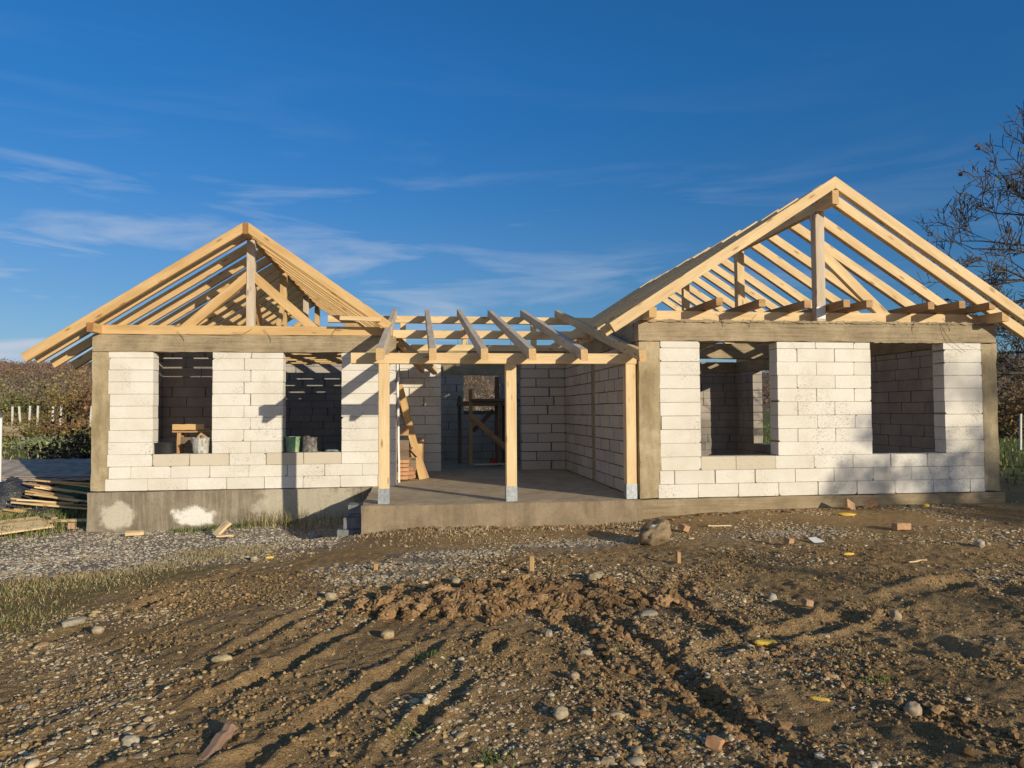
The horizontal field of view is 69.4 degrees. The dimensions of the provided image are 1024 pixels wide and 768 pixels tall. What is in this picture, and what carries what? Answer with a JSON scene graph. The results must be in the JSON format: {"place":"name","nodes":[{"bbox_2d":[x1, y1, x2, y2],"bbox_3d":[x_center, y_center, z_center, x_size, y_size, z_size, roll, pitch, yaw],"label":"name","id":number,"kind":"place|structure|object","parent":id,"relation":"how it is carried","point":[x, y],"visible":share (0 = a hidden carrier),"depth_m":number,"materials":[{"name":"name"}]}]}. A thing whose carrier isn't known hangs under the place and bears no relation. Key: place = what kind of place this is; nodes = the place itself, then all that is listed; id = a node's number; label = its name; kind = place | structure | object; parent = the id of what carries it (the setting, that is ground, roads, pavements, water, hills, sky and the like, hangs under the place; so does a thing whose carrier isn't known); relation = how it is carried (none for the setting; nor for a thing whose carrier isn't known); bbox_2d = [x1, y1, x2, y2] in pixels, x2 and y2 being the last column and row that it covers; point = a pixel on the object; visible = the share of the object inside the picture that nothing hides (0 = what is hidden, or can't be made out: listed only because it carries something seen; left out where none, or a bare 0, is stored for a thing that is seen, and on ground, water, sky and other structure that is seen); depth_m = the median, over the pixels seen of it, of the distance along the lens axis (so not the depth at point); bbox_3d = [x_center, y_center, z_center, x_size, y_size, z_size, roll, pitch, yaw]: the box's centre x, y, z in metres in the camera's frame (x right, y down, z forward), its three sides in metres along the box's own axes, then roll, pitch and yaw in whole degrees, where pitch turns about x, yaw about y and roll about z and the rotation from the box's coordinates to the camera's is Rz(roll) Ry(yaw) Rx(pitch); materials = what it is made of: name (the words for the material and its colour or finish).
{"place":"outdoors","nodes":[
{"label":"outdoors","id":0,"kind":"place"},
{"bbox_2d":[0,485,86,544],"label":"grass","id":1,"kind":"structure","parent":0,"point":[66,513],"depth_m":13.14,"materials":[{"name":"plant"}]},
{"bbox_2d":[46,519,86,521],"bbox_3d":[-7.746,2.327,12.600,1.204,0.053,0.076,0,-2,-2],"label":"board","id":2,"kind":"object","parent":1,"relation":"on","point":[72,520],"visible":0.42,"depth_m":12.58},
{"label":"lath","id":3,"kind":"object","parent":1,"relation":"on","visible":0},
{"bbox_2d":[25,490,66,497],"bbox_3d":[-8.917,2.116,14.181,0.794,0.162,0.060,0,-2,-1],"label":"lath","id":4,"kind":"object","parent":3,"relation":"on","point":[35,492],"visible":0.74,"depth_m":14.15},
{"bbox_2d":[30,489,74,497],"bbox_3d":[-8.792,2.096,14.159,0.955,0.169,0.057,-1,-2,11],"label":"lath","id":5,"kind":"object","parent":4,"relation":"on","point":[51,493],"visible":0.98,"depth_m":14.13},
{"bbox_2d":[34,486,71,492],"bbox_3d":[-8.917,2.053,14.391,0.629,0.157,0.058,1,-2,-24],"label":"lath","id":6,"kind":"object","parent":5,"relation":"on","point":[50,489],"visible":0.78,"depth_m":14.34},
{"bbox_2d":[35,479,89,487],"bbox_3d":[-8.684,1.952,14.454,1.256,0.179,0.060,0,-2,1],"label":"lath","id":7,"kind":"object","parent":6,"relation":"on","point":[64,483],"visible":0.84,"depth_m":14.43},
{"bbox_2d":[48,481,89,484],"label":"lath","id":8,"kind":"object","parent":7,"relation":"on","point":[69,482],"visible":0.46,"depth_m":14.45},
{"bbox_2d":[40,486,87,493],"bbox_3d":[-8.495,2.062,14.265,1.274,0.188,0.059,-1,-2,7],"label":"lath","id":9,"kind":"object","parent":6,"relation":"on","point":[68,490],"visible":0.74,"depth_m":14.26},
{"bbox_2d":[2,426,90,459],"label":"grass","id":10,"kind":"structure","parent":0,"point":[4,452],"depth_m":32.35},
{"bbox_2d":[0,518,354,579],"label":"gravel","id":11,"kind":"structure","parent":0,"point":[124,546],"depth_m":10.39,"materials":[{"name":"gravel"}]},
{"bbox_2d":[397,364,399,482],"bbox_3d":[-2.075,0.679,13.517,0.043,2.222,0.160,0,-2,-21],"label":"metal profile","id":12,"kind":"object","parent":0,"point":[398,423],"visible":0.85,"depth_m":13.50,"materials":[{"name":"white paint"}]},
{"bbox_2d":[0,412,1023,767],"bbox_3d":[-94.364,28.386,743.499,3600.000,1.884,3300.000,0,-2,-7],"label":"ground","id":13,"kind":"structure","parent":0,"point":[1002,692],"depth_m":5.14,"materials":[{"name":"soil"}]},
{"bbox_2d":[0,414,2,481],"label":"white pole","id":14,"kind":"object","parent":13,"relation":"on","point":[1,416],"visible":0.91,"depth_m":14.97,"materials":[{"name":"metal"}]},
{"bbox_2d":[2,425,25,438],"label":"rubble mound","id":15,"kind":"object","parent":13,"relation":"on","point":[6,429],"visible":0.69,"depth_m":40.93,"materials":[{"name":"stone"}]},
{"bbox_2d":[0,516,39,522],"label":"board","id":16,"kind":"object","parent":13,"relation":"on","point":[19,519],"visible":0.37,"depth_m":12.54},
{"bbox_2d":[0,476,40,509],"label":"covered pile","id":17,"kind":"object","parent":13,"relation":"on","point":[12,487],"visible":0.39,"depth_m":14.33,"materials":[{"name":"grey plastic"}]},
{"bbox_2d":[0,520,44,530],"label":"board","id":18,"kind":"object","parent":13,"relation":"on","point":[26,524],"visible":0.58,"depth_m":11.96,"materials":[{"name":"wood"}]},
{"bbox_2d":[0,518,48,524],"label":"board","id":19,"kind":"object","parent":13,"relation":"on","point":[45,522],"visible":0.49,"depth_m":12.32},
{"bbox_2d":[0,524,53,534],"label":"board","id":20,"kind":"object","parent":13,"relation":"on","point":[25,529],"visible":1,"depth_m":11.59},
{"bbox_2d":[13,508,60,517],"bbox_3d":[-8.764,2.420,13.676,0.918,0.256,0.490,0,-2,-7],"label":"plastic sheet","id":21,"kind":"object","parent":13,"relation":"on","point":[39,510],"visible":0.21,"depth_m":13.59,"materials":[{"name":"plastic"}]},
{"bbox_2d":[2,434,73,448],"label":"cabbage plants","id":22,"kind":"object","parent":13,"relation":"on","point":[28,442],"visible":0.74,"depth_m":34.45,"materials":[{"name":"green plant"}]},
{"bbox_2d":[0,367,80,419],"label":"shrub","id":23,"kind":"object","parent":13,"relation":"on","point":[16,402],"visible":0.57,"depth_m":60.76,"materials":[{"name":"brown plant"}]},
{"bbox_2d":[0,409,90,439],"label":"brambles","id":24,"kind":"object","parent":13,"relation":"on","point":[48,429],"visible":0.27,"depth_m":45.03,"materials":[{"name":"plant"}]},
{"bbox_2d":[1,458,90,500],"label":"sheet stack","id":25,"kind":"object","parent":13,"relation":"on","point":[59,469],"visible":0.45,"depth_m":16.00,"materials":[{"name":"metal"}]},
{"bbox_2d":[11,501,86,509],"bbox_3d":[-8.509,2.274,13.785,1.616,0.182,0.058,0,-2,-1],"label":"lath","id":26,"kind":"object","parent":13,"relation":"on","point":[48,505],"visible":0.84,"depth_m":13.76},
{"bbox_2d":[33,494,86,502],"bbox_3d":[-8.264,2.164,13.882,1.578,0.187,0.060,-1,-2,9],"label":"lath","id":27,"kind":"object","parent":26,"relation":"on","point":[64,498],"visible":0.69,"depth_m":13.90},
{"bbox_2d":[24,401,90,458],"bbox_3d":[-12.205,1.647,21.014,2.786,2.374,2.142,1,-2,-33],"label":"shrub","id":28,"kind":"object","parent":13,"relation":"on","point":[64,453],"visible":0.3,"depth_m":20.86,"materials":[{"name":"green plant"}]},
{"bbox_2d":[29,367,91,420],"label":"shrub","id":29,"kind":"object","parent":13,"relation":"on","point":[56,406],"visible":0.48,"depth_m":56.38,"materials":[{"name":"brown plant"}]},
{"bbox_2d":[37,503,86,505],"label":"lath","id":30,"kind":"object","parent":13,"relation":"on","point":[64,504],"visible":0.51,"depth_m":13.97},
{"bbox_2d":[16,499,74,503],"bbox_3d":[-8.787,2.216,13.947,0.949,0.136,0.060,0,-2,-17],"label":"lath","id":31,"kind":"object","parent":30,"relation":"on","point":[45,501],"visible":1,"depth_m":13.92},
{"bbox_2d":[61,617,86,627],"bbox_3d":[-3.490,1.898,5.897,0.093,0.061,0.212,-1,-2,26],"label":"stone","id":32,"kind":"object","parent":13,"relation":"on","point":[73,622],"visible":1,"depth_m":5.86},
{"bbox_2d":[64,370,91,421],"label":"shrub","id":33,"kind":"object","parent":13,"relation":"on","point":[86,397],"visible":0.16,"depth_m":53.99,"materials":[{"name":"brown plant"}]},
{"bbox_2d":[91,626,103,633],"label":"stone","id":34,"kind":"object","parent":13,"relation":"on","point":[97,629],"visible":1,"depth_m":5.61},
{"bbox_2d":[0,560,202,639],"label":"grass","id":35,"kind":"structure","parent":13,"relation":"on","point":[65,588],"depth_m":7.12,"materials":[{"name":"plant"}]},
{"bbox_2d":[121,734,139,746],"bbox_3d":[-1.897,1.775,3.678,0.085,0.061,0.060,0,-2,-7],"label":"stone","id":36,"kind":"object","parent":13,"relation":"on","point":[128,740],"visible":0.91,"depth_m":3.66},
{"bbox_2d":[125,530,143,535],"bbox_3d":[-5.926,2.341,11.614,0.260,0.056,0.104,1,9,-27],"label":"timber offcut","id":37,"kind":"object","parent":13,"relation":"on","point":[134,533],"visible":1,"depth_m":11.58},
{"bbox_2d":[0,537,306,620],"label":"grass","id":38,"kind":"structure","parent":13,"relation":"on","point":[193,561],"depth_m":8.28,"materials":[{"name":"plant"}]},
{"bbox_2d":[196,721,237,759],"bbox_3d":[-1.438,1.756,3.627,0.070,0.114,0.310,-1,-2,11],"label":"log","id":39,"kind":"object","parent":13,"relation":"on","point":[221,738],"visible":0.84,"depth_m":3.61,"materials":[{"name":"brown wood"}]},
{"bbox_2d":[212,520,230,535],"bbox_3d":[-4.454,2.222,11.363,0.146,0.046,0.280,15,53,42],"label":"timber offcut","id":40,"kind":"object","parent":13,"relation":"on","point":[223,527],"visible":0.93,"depth_m":11.34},
{"bbox_2d":[211,654,232,662],"bbox_3d":[-1.891,1.790,4.822,0.135,0.060,0.085,0,-2,-7],"label":"stone","id":41,"kind":"object","parent":13,"relation":"on","point":[221,657],"visible":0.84,"depth_m":4.79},
{"bbox_2d":[165,519,299,533],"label":"grass","id":42,"kind":"structure","parent":13,"relation":"on","point":[205,528],"depth_m":12.12,"materials":[{"name":"plant"}]},
{"bbox_2d":[226,503,346,534],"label":"grass","id":43,"kind":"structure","parent":13,"relation":"on","point":[280,522],"depth_m":12.07,"materials":[{"name":"plant"}]},
{"bbox_2d":[324,592,335,600],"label":"stone","id":44,"kind":"object","parent":13,"relation":"on","point":[330,596],"visible":1,"depth_m":6.48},
{"bbox_2d":[337,525,360,536],"bbox_3d":[-2.309,2.129,10.583,0.320,0.164,0.485,0,-2,-7],"label":"concrete block","id":45,"kind":"object","parent":13,"relation":"on","point":[341,531],"depth_m":10.35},
{"bbox_2d":[343,517,360,528],"bbox_3d":[-2.268,1.965,10.615,0.250,0.165,0.444,0,-2,-7],"label":"concrete block","id":46,"kind":"object","parent":45,"relation":"on","point":[351,522],"depth_m":10.40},
{"bbox_2d":[344,512,360,516],"bbox_3d":[-2.268,1.867,10.613,0.230,0.034,0.353,0,-2,-7],"label":"concrete block","id":47,"kind":"object","parent":46,"relation":"on","point":[352,515],"depth_m":10.45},
{"bbox_2d":[348,502,362,513],"bbox_3d":[-2.240,1.783,10.628,0.190,0.132,0.331,0,-2,-7],"label":"concrete block","id":48,"kind":"object","parent":47,"relation":"on","point":[354,507],"depth_m":10.47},
{"bbox_2d":[380,629,393,638],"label":"stone","id":49,"kind":"object","parent":13,"relation":"on","point":[386,634],"visible":1,"depth_m":5.29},
{"bbox_2d":[379,718,436,739],"bbox_3d":[-0.537,1.771,3.807,0.299,0.084,0.180,0,-2,-7],"label":"weed","id":50,"kind":"object","parent":13,"relation":"on","point":[415,733],"visible":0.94,"depth_m":3.80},
{"bbox_2d":[406,650,445,661],"bbox_3d":[-0.575,1.796,4.901,0.298,0.099,0.189,0,-2,-7],"label":"weed","id":51,"kind":"object","parent":13,"relation":"on","point":[430,654],"visible":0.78,"depth_m":4.91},
{"bbox_2d":[301,521,643,548],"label":"dead leaves","id":52,"kind":"object","parent":13,"relation":"on","point":[472,529],"visible":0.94,"depth_m":9.80,"materials":[{"name":"plant"}]},
{"bbox_2d":[465,748,517,767],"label":"weed","id":53,"kind":"object","parent":13,"relation":"on","point":[490,756],"visible":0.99,"depth_m":3.50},
{"bbox_2d":[326,573,685,628],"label":"soil clods","id":54,"kind":"object","parent":13,"relation":"on","point":[492,599],"visible":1,"depth_m":6.06,"materials":[{"name":"soil"}]},
{"bbox_2d":[0,541,1023,767],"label":"soil crumbs","id":55,"kind":"object","parent":13,"relation":"on","point":[302,737],"visible":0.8,"depth_m":4.97,"materials":[{"name":"soil"}]},
{"bbox_2d":[3,533,1023,767],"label":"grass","id":56,"kind":"structure","parent":13,"relation":"on","point":[483,645],"depth_m":5.21,"materials":[{"name":"plant"}]},
{"bbox_2d":[21,176,1023,533],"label":"unfinished house","id":57,"kind":"structure","parent":13,"relation":"on","point":[631,406],"depth_m":12.27,"materials":[{"name":"concrete"}]},
{"bbox_2d":[154,442,174,453],"bbox_3d":[-5.856,1.077,12.431,0.376,0.185,0.233,0,-2,-7],"label":"tub","id":58,"kind":"object","parent":57,"relation":"on","point":[163,447],"visible":0.95,"depth_m":12.34,"materials":[{"name":"plastic"}]},
{"bbox_2d":[172,430,212,452],"bbox_3d":[-5.548,1.304,12.986,0.740,0.974,0.282,0,-2,-7],"label":"trestle stool","id":59,"kind":"object","parent":57,"relation":"on","point":[182,440],"visible":0.41,"depth_m":12.92,"materials":[{"name":"wood"}]},
{"bbox_2d":[172,424,204,429],"bbox_3d":[-5.668,0.754,12.971,0.540,0.106,0.034,0,-2,-7],"label":"board","id":60,"kind":"object","parent":59,"relation":"on","point":[188,426],"visible":1,"depth_m":12.96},
{"bbox_2d":[190,437,210,453],"bbox_3d":[-5.255,1.036,12.499,0.324,0.265,0.324,0,-2,-7],"label":"bucket","id":61,"kind":"object","parent":57,"relation":"on","point":[200,445],"visible":0.94,"depth_m":12.38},
{"bbox_2d":[284,436,300,451],"bbox_3d":[-3.762,1.034,12.688,0.275,0.265,0.268,0,-2,-7],"label":"bucket","id":62,"kind":"object","parent":57,"relation":"on","point":[292,443],"visible":1,"depth_m":12.59,"materials":[{"name":"green plastic"}]},
{"bbox_2d":[302,436,317,451],"bbox_3d":[-3.474,1.030,12.725,0.277,0.273,0.230,0,-2,-7],"label":"bucket","id":63,"kind":"object","parent":57,"relation":"on","point":[309,444],"visible":1,"depth_m":12.64,"materials":[{"name":"metal"}]},
{"bbox_2d":[400,427,408,435],"bbox_3d":[-2.005,0.880,13.734,0.170,0.152,0.172,0,-2,-10],"label":"brick","id":64,"kind":"object","parent":57,"relation":"attached to","point":[404,431],"visible":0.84,"depth_m":13.65,"materials":[{"name":"brick"}]},
{"bbox_2d":[399,384,425,478],"bbox_3d":[-1.932,0.911,14.130,0.603,1.834,0.084,-1,-2,9],"label":"plank","id":65,"kind":"object","parent":57,"relation":"on","point":[412,435],"visible":0.83,"depth_m":14.11,"materials":[{"name":"wood"}]},
{"bbox_2d":[399,404,428,478],"bbox_3d":[-1.903,1.106,14.279,0.655,1.457,0.066,-1,-2,17],"label":"plank","id":66,"kind":"object","parent":57,"relation":"on","point":[424,467],"visible":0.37,"depth_m":14.21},
{"bbox_2d":[415,443,423,476],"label":"board","id":67,"kind":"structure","parent":57,"relation":"on","point":[421,448],"depth_m":14.47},
{"bbox_2d":[457,377,519,465],"bbox_3d":[-0.588,0.880,17.938,1.450,2.120,1.184,0,-2,-7],"label":"trestle scaffold","id":68,"kind":"object","parent":57,"relation":"on","point":[497,402],"visible":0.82,"depth_m":17.45,"materials":[{"name":"wood"}]},
{"bbox_2d":[472,463,504,464],"bbox_3d":[-0.454,1.835,16.972,0.936,0.035,0.123,0,-2,-13],"label":"board","id":69,"kind":"object","parent":57,"relation":"on","point":[489,464],"visible":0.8,"depth_m":16.93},
{"bbox_2d":[529,554,533,571],"bbox_3d":[0.197,1.859,7.493,0.054,0.266,0.044,0,-2,-7],"label":"stake","id":70,"kind":"object","parent":13,"relation":"on","point":[531,562],"visible":0.62,"depth_m":7.47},
{"bbox_2d":[553,705,568,719],"bbox_3d":[0.261,1.768,3.984,0.066,0.062,0.095,-2,-3,44],"label":"stone","id":71,"kind":"object","parent":13,"relation":"on","point":[560,712],"visible":1,"depth_m":3.96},
{"bbox_2d":[569,671,579,680],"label":"stone","id":72,"kind":"object","parent":13,"relation":"on","point":[573,675],"visible":0.84,"depth_m":4.52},
{"bbox_2d":[579,649,591,654],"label":"stone","id":73,"kind":"object","parent":13,"relation":"on","point":[587,651],"visible":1,"depth_m":4.97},
{"bbox_2d":[586,571,603,580],"bbox_3d":[0.799,1.858,7.142,0.181,0.095,0.120,1,-2,-27],"label":"stone","id":74,"kind":"object","parent":13,"relation":"on","point":[591,576],"visible":0.79,"depth_m":7.09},
{"bbox_2d":[609,710,624,718],"bbox_3d":[0.559,1.773,3.961,0.092,0.043,0.061,-1,-2,11],"label":"stone","id":75,"kind":"object","parent":13,"relation":"on","point":[620,714],"visible":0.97,"depth_m":3.94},
{"bbox_2d":[638,610,657,616],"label":"stone","id":76,"kind":"object","parent":13,"relation":"on","point":[646,613],"visible":1,"depth_m":5.79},
{"bbox_2d":[637,518,670,545],"bbox_3d":[1.735,1.811,8.976,0.476,0.328,0.314,1,-2,-31],"label":"boulder","id":77,"kind":"object","parent":13,"relation":"on","point":[655,532],"visible":0.96,"depth_m":8.87,"materials":[{"name":"stone"}]},
{"bbox_2d":[676,550,680,562],"bbox_3d":[1.765,1.881,7.842,0.045,0.229,0.038,0,-2,-7],"label":"stake","id":78,"kind":"object","parent":13,"relation":"on","point":[678,556],"visible":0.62,"depth_m":7.83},
{"bbox_2d":[677,523,689,531],"bbox_3d":[2.239,1.872,9.641,0.119,0.083,0.108,17,5,-40],"label":"brick","id":79,"kind":"object","parent":13,"relation":"on","point":[684,527],"visible":1,"depth_m":9.61,"materials":[{"name":"brick"}]},
{"bbox_2d":[351,503,1021,536],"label":"soil clods","id":80,"kind":"object","parent":13,"relation":"on","point":[639,524],"visible":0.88,"depth_m":10.34,"materials":[{"name":"soil"}]},
{"bbox_2d":[705,735,725,750],"bbox_3d":[0.986,1.745,3.594,0.075,0.057,0.076,12,-12,34],"label":"brick","id":81,"kind":"object","parent":13,"relation":"on","point":[715,742],"visible":0.91,"depth_m":3.57,"materials":[{"name":"brick"}]},
{"bbox_2d":[752,639,776,647],"bbox_3d":[1.809,1.835,5.233,0.240,0.077,0.089,1,-2,-25],"label":"foam scrap","id":82,"kind":"object","parent":13,"relation":"on","point":[766,643],"visible":0.6,"depth_m":5.19,"materials":[{"name":"yellow"}]},
{"bbox_2d":[767,593,776,600],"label":"stone","id":83,"kind":"object","parent":13,"relation":"on","point":[772,597],"visible":1,"depth_m":6.35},
{"bbox_2d":[523,571,1023,767],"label":"soil clods","id":84,"kind":"object","parent":13,"relation":"on","point":[749,711],"visible":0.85,"depth_m":4.27,"materials":[{"name":"soil"}]},
{"bbox_2d":[784,537,793,543],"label":"brick","id":85,"kind":"object","parent":13,"relation":"on","point":[788,540],"visible":1,"depth_m":8.64,"materials":[{"name":"brick"}]},
{"bbox_2d":[801,598,813,606],"bbox_3d":[2.400,1.774,6.008,0.068,0.053,0.065,12,0,-18],"label":"brick","id":86,"kind":"object","parent":13,"relation":"on","point":[807,602],"visible":1,"depth_m":5.99,"materials":[{"name":"brick"}]},
{"bbox_2d":[809,537,824,542],"bbox_3d":[3.625,1.851,8.788,0.198,0.059,0.113,-1,-2,6],"label":"paper scrap","id":87,"kind":"object","parent":13,"relation":"on","point":[815,540],"visible":1,"depth_m":8.77,"materials":[{"name":"white paper"}]},
{"bbox_2d":[809,696,829,700],"bbox_3d":[1.754,1.796,4.221,0.116,0.024,0.027,-1,-2,23],"label":"foam scrap","id":88,"kind":"object","parent":13,"relation":"on","point":[819,698],"visible":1,"depth_m":4.21,"materials":[{"name":"yellow"}]},
{"bbox_2d":[844,498,855,509],"bbox_3d":[4.919,1.770,10.781,0.170,0.152,0.067,31,-41,-20],"label":"brick","id":89,"kind":"object","parent":13,"relation":"on","point":[849,504],"visible":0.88,"depth_m":10.75,"materials":[{"name":"brick"}]},
{"bbox_2d":[862,496,877,508],"bbox_3d":[5.253,1.750,10.872,0.170,0.140,0.064,-34,-46,17],"label":"brick","id":90,"kind":"object","parent":13,"relation":"on","point":[869,502],"visible":0.97,"depth_m":10.85,"materials":[{"name":"brick"}]},
{"bbox_2d":[849,671,898,686],"bbox_3d":[2.200,1.789,4.500,0.291,0.058,0.205,-1,-2,23],"label":"weed","id":91,"kind":"object","parent":13,"relation":"on","point":[879,678],"visible":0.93,"depth_m":4.49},
{"bbox_2d":[890,609,901,619],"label":"stone","id":92,"kind":"object","parent":13,"relation":"on","point":[895,614],"visible":0.85,"depth_m":5.68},
{"bbox_2d":[891,522,910,529],"bbox_3d":[4.923,1.797,9.354,0.204,0.092,0.107,0,-2,-13],"label":"brick","id":93,"kind":"object","parent":13,"relation":"on","point":[900,525],"visible":1,"depth_m":9.31,"materials":[{"name":"brick"}]},
{"bbox_2d":[903,701,921,716],"bbox_3d":[2.166,1.758,3.996,0.082,0.082,0.109,-2,-3,43],"label":"stone","id":94,"kind":"object","parent":13,"relation":"on","point":[914,708],"visible":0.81,"depth_m":3.96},
{"bbox_2d":[907,101,1023,385],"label":"bare tree","id":95,"kind":"object","parent":13,"relation":"on","point":[1013,342],"visible":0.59,"depth_m":17.55,"materials":[{"name":"brown plant"}]},
{"bbox_2d":[973,539,984,547],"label":"stone","id":96,"kind":"object","parent":13,"relation":"on","point":[979,543],"visible":0.91,"depth_m":8.34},
{"bbox_2d":[997,365,1023,437],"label":"shrub","id":97,"kind":"object","parent":13,"relation":"on","point":[1016,411],"visible":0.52,"depth_m":33.82,"materials":[{"name":"brown plant"}]},
{"bbox_2d":[997,387,1023,437],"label":"brambles","id":98,"kind":"object","parent":13,"relation":"on","point":[1006,429],"visible":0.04,"depth_m":34.22,"materials":[{"name":"plant"}]},
{"bbox_2d":[997,363,1023,447],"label":"shrub","id":99,"kind":"object","parent":13,"relation":"on","point":[1006,387],"visible":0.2,"depth_m":19.73,"materials":[{"name":"brown plant"}]},
{"bbox_2d":[1019,414,1021,449],"bbox_3d":[17.720,1.717,25.789,0.122,1.352,0.075,0,-2,-7],"label":"fence post","id":100,"kind":"object","parent":13,"relation":"on","point":[1020,431],"visible":0.92,"depth_m":25.76,"materials":[{"name":"concrete"}]},
{"bbox_2d":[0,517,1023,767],"bbox_3d":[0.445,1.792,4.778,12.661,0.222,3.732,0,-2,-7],"label":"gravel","id":101,"kind":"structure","parent":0,"point":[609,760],"depth_m":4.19,"materials":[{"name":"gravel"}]},
{"bbox_2d":[0,500,1023,634],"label":"gravel","id":102,"kind":"structure","parent":0,"point":[933,509],"depth_m":8.29,"materials":[{"name":"gravel"}]},
{"bbox_2d":[0,0,1023,372],"label":"sky","id":103,"kind":"structure","parent":0,"point":[539,158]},
{"bbox_2d":[8,364,1018,413],"bbox_3d":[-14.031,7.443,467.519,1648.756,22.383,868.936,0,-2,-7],"label":"hill","id":104,"kind":"structure","parent":0,"point":[765,408],"depth_m":213.78,"materials":[{"name":"plant"}]},
{"bbox_2d":[0,353,1023,413],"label":"autumn wood","id":105,"kind":"object","parent":104,"relation":"on","point":[35,372],"visible":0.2,"depth_m":189.48,"materials":[{"name":"plant"}]},
{"bbox_2d":[762,424,1023,490],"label":"grass","id":106,"kind":"structure","parent":0,"point":[1020,458],"depth_m":22.29,"materials":[{"name":"plant"}]},
{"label":"brick","id":107,"kind":"object","parent":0,"visible":0},
{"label":"brick","id":108,"kind":"object","parent":107,"relation":"on","visible":0},
{"bbox_2d":[409,457,415,468],"bbox_3d":[-1.864,1.472,13.792,0.159,0.219,0.127,0,-2,-7],"label":"timber block","id":109,"kind":"object","parent":108,"relation":"on","point":[412,461],"depth_m":13.73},
{"bbox_2d":[400,440,408,458],"bbox_3d":[-2.011,1.232,13.742,0.200,0.390,0.125,0,-2,-7],"label":"timber block","id":110,"kind":"object","parent":109,"relation":"on","point":[404,449],"depth_m":13.68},
{"bbox_2d":[409,447,418,456],"bbox_3d":[-1.831,1.274,13.804,0.118,0.069,0.200,-3,-48,54],"label":"brick","id":111,"kind":"object","parent":109,"relation":"on","point":[413,452],"visible":1,"depth_m":13.77,"materials":[{"name":"brick"}]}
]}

